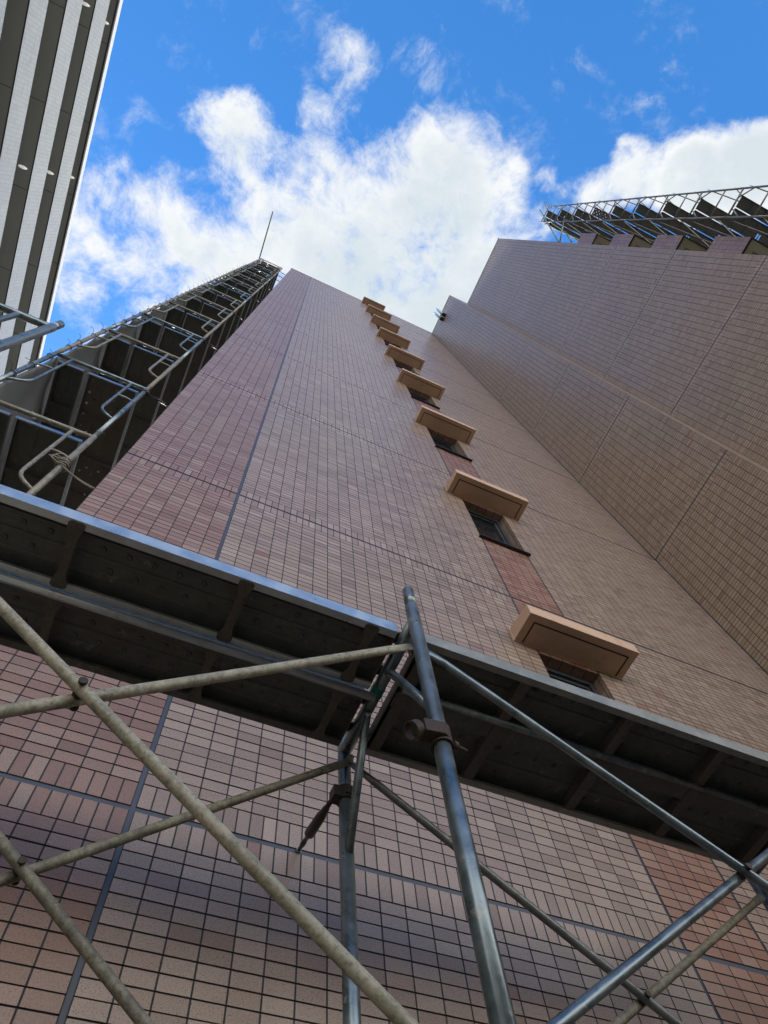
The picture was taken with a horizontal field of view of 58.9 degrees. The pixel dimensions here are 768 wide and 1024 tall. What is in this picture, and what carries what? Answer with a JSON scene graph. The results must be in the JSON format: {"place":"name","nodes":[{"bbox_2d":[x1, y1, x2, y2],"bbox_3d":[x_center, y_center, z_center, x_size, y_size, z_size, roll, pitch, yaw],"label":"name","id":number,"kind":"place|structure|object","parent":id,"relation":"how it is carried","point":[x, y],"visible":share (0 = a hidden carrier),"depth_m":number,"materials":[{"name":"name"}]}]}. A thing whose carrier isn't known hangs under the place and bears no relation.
{"place":"outdoors","nodes":[
{"label":"outdoors","id":0,"kind":"place"},
{"bbox_2d":[0,303,64,351],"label":"scaffold section","id":1,"kind":"object","parent":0,"point":[43,328],"visible":1,"depth_m":3.19,"materials":[{"name":"metal"}]},
{"bbox_2d":[0,0,122,382],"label":"balcony building","id":2,"kind":"structure","parent":0,"point":[54,58],"depth_m":28.14,"materials":[{"name":"white concrete"}]},
{"bbox_2d":[0,260,259,468],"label":"scaffold sheet","id":3,"kind":"object","parent":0,"point":[31,396],"visible":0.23,"depth_m":6.82,"materials":[{"name":"fabric"}]},
{"bbox_2d":[41,0,767,363],"label":"sky","id":4,"kind":"structure","parent":0,"point":[391,146],"materials":[{"name":"blue"}]},
{"bbox_2d":[724,185,767,218],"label":"scaffold section","id":5,"kind":"object","parent":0,"point":[740,195],"visible":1,"depth_m":14.00,"materials":[{"name":"metal"}]},
{"bbox_2d":[684,187,741,219],"bbox_3d":[7.368,-6.917,15.299,0.047,1.912,0.671,21,-71,-13],"label":"scaffold section","id":6,"kind":"object","parent":5,"relation":"on","point":[699,198],"visible":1,"depth_m":15.30,"materials":[{"name":"metal"}]},
{"bbox_2d":[655,191,701,219],"bbox_3d":[7.238,-7.577,16.876,0.047,1.912,0.671,21,-71,-13],"label":"scaffold section","id":7,"kind":"object","parent":6,"relation":"on","point":[665,201],"visible":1,"depth_m":16.88,"materials":[{"name":"metal"}]},
{"bbox_2d":[628,194,667,220],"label":"scaffold section","id":8,"kind":"object","parent":7,"relation":"on","point":[638,202],"visible":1,"depth_m":18.54,"materials":[{"name":"metal"}]},
{"bbox_2d":[605,197,638,220],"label":"scaffold section","id":9,"kind":"object","parent":8,"relation":"on","point":[620,200],"visible":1,"depth_m":20.04,"materials":[{"name":"metal"}]},
{"bbox_2d":[585,200,615,221],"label":"scaffold section","id":10,"kind":"object","parent":9,"relation":"on","point":[598,202],"visible":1,"depth_m":21.83,"materials":[{"name":"metal"}]},
{"bbox_2d":[568,201,595,221],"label":"scaffold section","id":11,"kind":"object","parent":10,"relation":"on","point":[577,206],"visible":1,"depth_m":23.06,"materials":[{"name":"metal"}]},
{"bbox_2d":[554,203,576,221],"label":"scaffold section","id":12,"kind":"object","parent":11,"relation":"on","point":[561,208],"visible":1,"depth_m":25.00,"materials":[{"name":"metal"}]},
{"bbox_2d":[539,205,561,222],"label":"scaffold section","id":13,"kind":"object","parent":12,"relation":"on","point":[548,208],"visible":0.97,"depth_m":26.57,"materials":[{"name":"metal"}]},
{"bbox_2d":[539,209,558,241],"bbox_3d":[6.270,-10.862,25.814,0.048,4.713,1.387,20,-70,-12],"label":"scaffold tube","id":14,"kind":"object","parent":13,"relation":"attached to","point":[549,226],"visible":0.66,"depth_m":25.68,"materials":[{"name":"metal"}]},
{"bbox_2d":[544,223,578,240],"bbox_3d":[7.144,-10.907,26.655,1.842,1.220,0.068,21,-71,-13],"label":"cross brace","id":15,"kind":"object","parent":13,"relation":"attached to","point":[563,232],"visible":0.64,"depth_m":26.62,"materials":[{"name":"metal"}]},
{"bbox_2d":[543,217,580,240],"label":"scaffold deck","id":16,"kind":"structure","parent":13,"relation":"attached to","point":[569,232],"depth_m":27.30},
{"bbox_2d":[545,210,584,229],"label":"scaffold deck","id":17,"kind":"structure","parent":13,"relation":"attached to","point":[549,214],"depth_m":27.07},
{"bbox_2d":[557,217,588,234],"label":"scaffold deck","id":18,"kind":"structure","parent":12,"relation":"attached to","point":[572,225],"depth_m":25.66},
{"bbox_2d":[559,209,592,232],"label":"scaffold deck","id":19,"kind":"structure","parent":12,"relation":"attached to","point":[563,213],"depth_m":25.50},
{"bbox_2d":[571,223,611,240],"bbox_3d":[7.404,-9.588,23.500,1.842,1.220,0.068,21,-71,-13],"label":"cross brace","id":20,"kind":"object","parent":11,"relation":"attached to","point":[588,230],"visible":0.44,"depth_m":23.52,"materials":[{"name":"metal"}]},
{"bbox_2d":[571,216,612,239],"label":"scaffold deck","id":21,"kind":"structure","parent":11,"relation":"attached to","point":[597,230],"depth_m":24.11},
{"bbox_2d":[574,208,615,235],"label":"scaffold deck","id":22,"kind":"structure","parent":11,"relation":"attached to","point":[578,212],"depth_m":23.93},
{"bbox_2d":[589,222,616,233],"bbox_3d":[7.534,-8.928,21.922,1.842,1.220,0.068,21,-71,-13],"label":"cross brace","id":23,"kind":"object","parent":10,"relation":"attached to","point":[604,229],"visible":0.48,"depth_m":21.98,"materials":[{"name":"metal"}]},
{"bbox_2d":[589,215,625,234],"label":"scaffold deck","id":24,"kind":"structure","parent":10,"relation":"attached to","point":[616,230],"depth_m":22.50,"materials":[{"name":"grey metal"}]},
{"bbox_2d":[592,207,631,233],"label":"scaffold deck","id":25,"kind":"structure","parent":10,"relation":"attached to","point":[603,214],"depth_m":22.36,"materials":[{"name":"grey metal"}]},
{"bbox_2d":[607,221,653,242],"bbox_3d":[7.664,-8.269,20.344,1.842,1.220,0.068,21,-71,-13],"label":"cross brace","id":26,"kind":"object","parent":9,"relation":"attached to","point":[639,235],"visible":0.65,"depth_m":20.36,"materials":[{"name":"metal"}]},
{"bbox_2d":[608,214,655,243],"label":"scaffold deck","id":27,"kind":"structure","parent":9,"relation":"attached to","point":[622,224],"depth_m":20.96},
{"bbox_2d":[612,205,657,237],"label":"scaffold deck","id":28,"kind":"structure","parent":9,"relation":"attached to","point":[617,211],"depth_m":20.80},
{"bbox_2d":[631,221,665,234],"bbox_3d":[7.794,-7.609,18.766,1.842,1.220,0.068,21,-71,-13],"label":"cross brace","id":29,"kind":"object","parent":8,"relation":"attached to","point":[651,230],"visible":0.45,"depth_m":18.85,"materials":[{"name":"metal"}]},
{"bbox_2d":[631,213,673,234],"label":"scaffold deck","id":30,"kind":"structure","parent":8,"relation":"attached to","point":[648,224],"depth_m":19.34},
{"bbox_2d":[635,204,685,235],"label":"scaffold deck","id":31,"kind":"structure","parent":8,"relation":"attached to","point":[641,210],"depth_m":19.24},
{"bbox_2d":[657,220,711,246],"bbox_3d":[7.924,-6.950,17.189,1.842,1.220,0.068,21,-71,-13],"label":"cross brace","id":32,"kind":"object","parent":7,"relation":"attached to","point":[696,236],"visible":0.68,"depth_m":17.22,"materials":[{"name":"metal"}]},
{"bbox_2d":[659,212,712,246],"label":"scaffold deck","id":33,"kind":"structure","parent":7,"relation":"attached to","point":[677,224],"depth_m":17.81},
{"bbox_2d":[662,201,718,238],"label":"scaffold deck","id":34,"kind":"structure","parent":7,"relation":"attached to","point":[670,208],"depth_m":17.69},
{"bbox_2d":[691,219,733,235],"bbox_3d":[8.054,-6.290,15.611,1.842,1.220,0.068,21,-71,-13],"label":"cross brace","id":35,"kind":"object","parent":6,"relation":"attached to","point":[715,230],"visible":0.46,"depth_m":15.71,"materials":[{"name":"metal"}]},
{"bbox_2d":[691,210,741,236],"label":"scaffold deck","id":36,"kind":"structure","parent":6,"relation":"attached to","point":[713,224],"depth_m":16.18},
{"bbox_2d":[707,189,741,201],"bbox_3d":[8.344,-6.891,15.383,1.842,1.220,0.068,21,-71,-13],"label":"cross brace","id":37,"kind":"object","parent":6,"relation":"attached to","point":[727,196],"visible":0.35,"depth_m":15.56,"materials":[{"name":"metal"}]},
{"bbox_2d":[696,199,756,237],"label":"scaffold deck","id":38,"kind":"structure","parent":6,"relation":"attached to","point":[705,207],"depth_m":16.13,"materials":[{"name":"metal"}]},
{"bbox_2d":[730,218,767,234],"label":"cross brace","id":39,"kind":"object","parent":5,"relation":"attached to","point":[752,228],"visible":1,"depth_m":14.21,"materials":[{"name":"metal"}]},
{"bbox_2d":[731,208,767,238],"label":"scaffold deck","id":40,"kind":"structure","parent":5,"relation":"attached to","point":[755,224],"depth_m":14.59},
{"bbox_2d":[736,196,767,224],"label":"scaffold deck","id":41,"kind":"structure","parent":5,"relation":"attached to","point":[747,205],"depth_m":14.47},
{"label":"ground","id":42,"kind":"structure","parent":0,"visible":0},
{"bbox_2d":[0,233,767,1023],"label":"apartment building","id":43,"kind":"structure","parent":42,"relation":"on","point":[546,459],"depth_m":4.93,"materials":[{"name":"beige tile"}]},
{"bbox_2d":[383,339,400,348],"bbox_3d":[0.222,-4.340,17.988,0.570,1.019,0.185,21,-71,-13],"label":"window","id":44,"kind":"structure","parent":43,"relation":"in","point":[386,342],"depth_m":18.43,"materials":[{"name":"black glass"}]},
{"bbox_2d":[393,359,419,375],"bbox_3d":[0.446,-3.206,15.274,0.570,1.019,0.185,21,-71,-13],"label":"window","id":45,"kind":"structure","parent":43,"relation":"in","point":[399,364],"depth_m":15.71,"materials":[{"name":"black glass"}]},
{"bbox_2d":[406,386,439,409],"bbox_3d":[0.669,-2.071,12.560,0.570,1.019,0.185,21,-71,-13],"label":"window","id":46,"kind":"structure","parent":43,"relation":"in","point":[415,394],"depth_m":12.99,"materials":[{"name":"black glass"}]},
{"bbox_2d":[427,428,472,461],"bbox_3d":[0.893,-0.937,9.846,0.570,1.019,0.185,21,-71,-13],"label":"window","id":47,"kind":"structure","parent":43,"relation":"in","point":[441,441],"depth_m":10.25,"materials":[{"name":"black glass"}]},
{"bbox_2d":[463,500,530,556],"bbox_3d":[1.116,0.198,7.132,0.570,1.019,0.185,21,-71,-13],"label":"window","id":48,"kind":"structure","parent":43,"relation":"in","point":[491,526],"depth_m":7.40,"materials":[{"name":"black glass"}]},
{"bbox_2d":[538,653,613,699],"bbox_3d":[1.332,1.343,4.434,0.510,0.997,0.150,21,-71,-13],"label":"window","id":49,"kind":"structure","parent":43,"relation":"in","point":[558,670],"depth_m":4.87,"materials":[{"name":"black glass"}]},
{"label":"scaffold section","id":50,"kind":"object","parent":42,"relation":"on","visible":0},
{"bbox_2d":[337,586,516,1023],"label":"scaffold section","id":51,"kind":"object","parent":50,"relation":"on","point":[496,995],"visible":0.84,"depth_m":1.67,"materials":[{"name":"metal"}]},
{"bbox_2d":[0,759,348,1023],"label":"cross brace","id":52,"kind":"object","parent":51,"relation":"attached to","point":[98,965],"visible":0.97,"depth_m":1.46,"materials":[{"name":"beige paint"}]},
{"bbox_2d":[0,570,364,745],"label":"scaffold deck","id":53,"kind":"structure","parent":51,"relation":"attached to","point":[86,640],"depth_m":2.12,"materials":[{"name":"metal"}]},
{"bbox_2d":[0,572,375,701],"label":"support tube","id":54,"kind":"object","parent":51,"relation":"attached to","point":[48,592],"visible":1,"depth_m":2.02,"materials":[{"name":"metal"}]},
{"bbox_2d":[0,484,400,688],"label":"scaffold deck","id":55,"kind":"structure","parent":51,"relation":"attached to","point":[48,543],"depth_m":2.02,"materials":[{"name":"metal"}]},
{"bbox_2d":[0,597,418,1023],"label":"cross brace","id":56,"kind":"object","parent":51,"relation":"attached to","point":[359,975],"visible":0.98,"depth_m":1.23,"materials":[{"name":"beige paint"}]},
{"bbox_2d":[296,783,352,852],"bbox_3d":[-0.223,1.043,2.278,0.074,0.201,0.492,21,-71,-13],"label":"wall tie","id":57,"kind":"object","parent":51,"relation":"attached to","point":[337,793],"depth_m":2.18,"materials":[{"name":"metal"}]},
{"bbox_2d":[403,718,467,753],"bbox_3d":[0.127,0.542,1.634,0.177,0.067,0.064,21,-71,-13],"label":"tube clamp","id":58,"kind":"object","parent":51,"relation":"attached to","point":[431,732],"visible":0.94,"depth_m":1.61,"materials":[{"name":"metal"}]},
{"bbox_2d":[349,762,765,1023],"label":"cross brace","id":59,"kind":"object","parent":51,"relation":"attached to","point":[642,1001],"visible":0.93,"depth_m":2.03,"materials":[{"name":"metal"}]},
{"bbox_2d":[366,633,767,864],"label":"scaffold deck","id":60,"kind":"structure","parent":51,"relation":"attached to","point":[506,762],"depth_m":2.39,"materials":[{"name":"metal"}]},
{"bbox_2d":[428,649,767,1023],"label":"cross brace","id":61,"kind":"object","parent":51,"relation":"attached to","point":[578,1008],"visible":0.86,"depth_m":1.75,"materials":[{"name":"metal"}]},
{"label":"scaffold section","id":62,"kind":"object","parent":42,"relation":"on","visible":0},
{"bbox_2d":[747,862,767,911],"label":"scaffold section","id":63,"kind":"object","parent":62,"relation":"on","point":[756,889],"visible":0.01,"depth_m":2.64,"materials":[{"name":"metal"}]},
{"bbox_2d":[400,689,767,813],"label":"support tube","id":64,"kind":"object","parent":63,"relation":"attached to","point":[528,731],"visible":0.79,"depth_m":2.36,"materials":[{"name":"metal"}]},
{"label":"scaffold section","id":65,"kind":"object","parent":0,"visible":0},
{"bbox_2d":[758,236,767,245],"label":"scaffold deck","id":66,"kind":"structure","parent":65,"relation":"attached to","point":[762,239],"depth_m":16.41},
{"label":"scaffold section","id":67,"kind":"object","parent":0,"visible":0},
{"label":"scaffold section","id":68,"kind":"object","parent":67,"relation":"on","visible":0},
{"bbox_2d":[0,400,96,495],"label":"scaffold section","id":69,"kind":"object","parent":68,"relation":"on","point":[49,476],"visible":0.74,"depth_m":4.87,"materials":[{"name":"metal"}]},
{"bbox_2d":[0,409,10,456],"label":"scaffold deck","id":70,"kind":"structure","parent":69,"relation":"attached to","point":[5,417],"depth_m":5.12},
{"bbox_2d":[0,415,82,505],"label":"scaffold deck","id":71,"kind":"structure","parent":69,"relation":"attached to","point":[28,441],"depth_m":5.25,"materials":[{"name":"metal"}]},
{"bbox_2d":[48,453,94,488],"bbox_3d":[-2.038,-0.235,4.459,0.460,0.582,0.119,8,-68,-8],"label":"rope","id":72,"kind":"object","parent":69,"relation":"attached to","point":[66,460],"visible":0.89,"depth_m":4.58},
{"bbox_2d":[0,351,148,437],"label":"scaffold section","id":73,"kind":"object","parent":69,"relation":"on","point":[108,423],"visible":0.98,"depth_m":6.15,"materials":[{"name":"metal"}]},
{"bbox_2d":[41,360,84,432],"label":"scaffold deck","id":74,"kind":"structure","parent":73,"relation":"attached to","point":[64,391],"depth_m":6.72,"materials":[{"name":"metal"}]},
{"bbox_2d":[64,372,138,509],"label":"scaffold deck","id":75,"kind":"structure","parent":73,"relation":"attached to","point":[100,382],"depth_m":6.89,"materials":[{"name":"grey metal"}]},
{"bbox_2d":[57,328,182,389],"bbox_3d":[-2.836,-1.728,7.520,0.937,1.795,0.047,21,-71,-13],"label":"scaffold section","id":76,"kind":"object","parent":73,"relation":"on","point":[150,385],"visible":0.98,"depth_m":7.69,"materials":[{"name":"metal"}]},
{"bbox_2d":[107,312,204,358],"bbox_3d":[-2.963,-2.374,9.066,0.937,1.795,0.047,21,-71,-13],"label":"scaffold section","id":77,"kind":"object","parent":76,"relation":"on","point":[183,356],"visible":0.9,"depth_m":9.27,"materials":[{"name":"metal"}]},
{"bbox_2d":[154,326,197,421],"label":"scaffold deck","id":78,"kind":"structure","parent":77,"relation":"attached to","point":[170,340],"depth_m":9.94,"materials":[{"name":"metal"}]},
{"bbox_2d":[143,300,221,338],"bbox_3d":[-3.090,-3.020,10.611,0.937,1.795,0.047,21,-71,-13],"label":"scaffold section","id":79,"kind":"object","parent":77,"relation":"on","point":[208,334],"visible":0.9,"depth_m":10.89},
{"bbox_2d":[155,306,184,351],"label":"scaffold deck","id":80,"kind":"structure","parent":79,"relation":"attached to","point":[174,316],"depth_m":11.31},
{"bbox_2d":[180,313,215,390],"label":"scaffold deck","id":81,"kind":"structure","parent":79,"relation":"attached to","point":[193,324],"depth_m":11.48,"materials":[{"name":"metal"}]},
{"bbox_2d":[169,291,233,323],"bbox_3d":[-3.218,-3.666,12.156,0.937,1.795,0.047,21,-71,-13],"label":"scaffold section","id":82,"kind":"object","parent":79,"relation":"on","point":[210,302],"visible":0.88,"depth_m":12.49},
{"bbox_2d":[178,296,201,331],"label":"scaffold deck","id":83,"kind":"structure","parent":82,"relation":"attached to","point":[193,304],"depth_m":12.86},
{"bbox_2d":[198,303,228,369],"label":"scaffold deck","id":84,"kind":"structure","parent":82,"relation":"attached to","point":[209,311],"depth_m":13.01,"materials":[{"name":"metal"}]},
{"bbox_2d":[189,284,243,312],"bbox_3d":[-3.345,-4.312,13.702,0.937,1.795,0.047,21,-71,-13],"label":"scaffold section","id":85,"kind":"object","parent":82,"relation":"on","point":[235,310],"visible":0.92,"depth_m":14.04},
{"bbox_2d":[197,289,214,316],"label":"scaffold deck","id":86,"kind":"structure","parent":85,"relation":"attached to","point":[208,295],"depth_m":14.40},
{"bbox_2d":[213,294,239,352],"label":"scaffold deck","id":87,"kind":"structure","parent":85,"relation":"attached to","point":[222,301],"depth_m":14.56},
{"bbox_2d":[204,279,251,303],"bbox_3d":[-3.473,-4.958,15.248,0.937,1.795,0.047,21,-71,-13],"label":"scaffold section","id":88,"kind":"object","parent":85,"relation":"on","point":[220,282],"visible":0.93,"depth_m":15.64,"materials":[{"name":"metal"}]},
{"bbox_2d":[212,284,225,305],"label":"scaffold deck","id":89,"kind":"structure","parent":88,"relation":"attached to","point":[220,288],"depth_m":15.93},
{"bbox_2d":[224,288,246,339],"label":"scaffold deck","id":90,"kind":"structure","parent":88,"relation":"attached to","point":[233,293],"depth_m":16.09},
{"bbox_2d":[215,274,258,295],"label":"scaffold section","id":91,"kind":"object","parent":88,"relation":"on","point":[254,293],"visible":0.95,"depth_m":17.22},
{"bbox_2d":[223,279,234,296],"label":"scaffold deck","id":92,"kind":"structure","parent":91,"relation":"attached to","point":[230,282],"depth_m":17.48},
{"bbox_2d":[234,283,254,329],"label":"scaffold deck","id":93,"kind":"structure","parent":91,"relation":"attached to","point":[243,289],"depth_m":17.64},
{"bbox_2d":[226,271,263,289],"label":"scaffold section","id":94,"kind":"object","parent":91,"relation":"on","point":[246,277],"visible":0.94,"depth_m":18.89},
{"bbox_2d":[232,274,242,289],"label":"scaffold deck","id":95,"kind":"structure","parent":94,"relation":"attached to","point":[238,277],"depth_m":19.02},
{"bbox_2d":[242,278,260,319],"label":"scaffold deck","id":96,"kind":"structure","parent":94,"relation":"attached to","point":[249,282],"depth_m":19.20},
{"bbox_2d":[234,267,268,284],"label":"scaffold section","id":97,"kind":"object","parent":94,"relation":"on","point":[265,283],"visible":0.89,"depth_m":20.48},
{"bbox_2d":[240,271,248,284],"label":"scaffold deck","id":98,"kind":"structure","parent":97,"relation":"attached to","point":[245,274],"depth_m":20.56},
{"bbox_2d":[241,265,272,280],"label":"scaffold section","id":99,"kind":"object","parent":97,"relation":"on","point":[268,275],"visible":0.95,"depth_m":22.01,"materials":[{"name":"metal"}]},
{"bbox_2d":[247,262,275,276],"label":"scaffold section","id":100,"kind":"object","parent":99,"relation":"on","point":[272,272],"visible":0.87,"depth_m":23.58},
{"bbox_2d":[259,268,273,300],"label":"scaffold deck","id":101,"kind":"structure","parent":100,"relation":"attached to","point":[269,283],"depth_m":23.84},
{"bbox_2d":[253,260,279,273],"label":"scaffold section","id":102,"kind":"object","parent":100,"relation":"on","point":[277,270],"visible":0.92,"depth_m":25.04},
{"bbox_2d":[257,258,282,270],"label":"scaffold section","id":103,"kind":"object","parent":102,"relation":"on","point":[280,269],"visible":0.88,"depth_m":26.58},
{"bbox_2d":[259,211,272,258],"bbox_3d":[-4.584,-10.573,26.268,0.048,0.048,2.014,18,-70,-12],"label":"scaffold tube","id":104,"kind":"object","parent":103,"relation":"attached to","point":[266,235],"visible":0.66,"depth_m":26.22,"materials":[{"name":"metal"}]},
{"bbox_2d":[267,264,278,291],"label":"scaffold deck","id":105,"kind":"structure","parent":103,"relation":"attached to","point":[275,277],"depth_m":26.94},
{"bbox_2d":[264,266,276,295],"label":"scaffold deck","id":106,"kind":"structure","parent":102,"relation":"attached to","point":[271,284],"depth_m":25.38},
{"bbox_2d":[254,271,269,305],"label":"scaffold deck","id":107,"kind":"structure","parent":99,"relation":"attached to","point":[266,285],"depth_m":22.25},
{"bbox_2d":[141,389,168,405],"bbox_3d":[-2.223,-1.107,6.724,0.366,0.048,0.056,29,-72,-15],"label":"wall tie","id":108,"kind":"object","parent":73,"relation":"attached to","point":[156,399],"depth_m":6.71,"materials":[{"name":"metal"}]},
{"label":"scaffold section","id":109,"kind":"object","parent":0,"visible":0},
{"bbox_2d":[81,335,130,467],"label":"scaffold deck","id":110,"kind":"structure","parent":109,"relation":"attached to","point":[115,355],"depth_m":8.25,"materials":[{"name":"metal"}]},
{"bbox_2d":[97,345,173,472],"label":"scaffold deck","id":111,"kind":"structure","parent":109,"relation":"attached to","point":[141,362],"depth_m":8.42,"materials":[{"name":"metal"}]},
{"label":"scaffold section","id":112,"kind":"object","parent":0,"visible":0},
{"bbox_2d":[136,318,161,351],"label":"scaffold deck","id":113,"kind":"structure","parent":112,"relation":"attached to","point":[149,332],"depth_m":9.77,"materials":[{"name":"metal"}]},
{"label":"scaffold section","id":114,"kind":"object","parent":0,"visible":0},
{"bbox_2d":[248,274,265,312],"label":"scaffold deck","id":115,"kind":"structure","parent":114,"relation":"attached to","point":[260,290],"depth_m":20.73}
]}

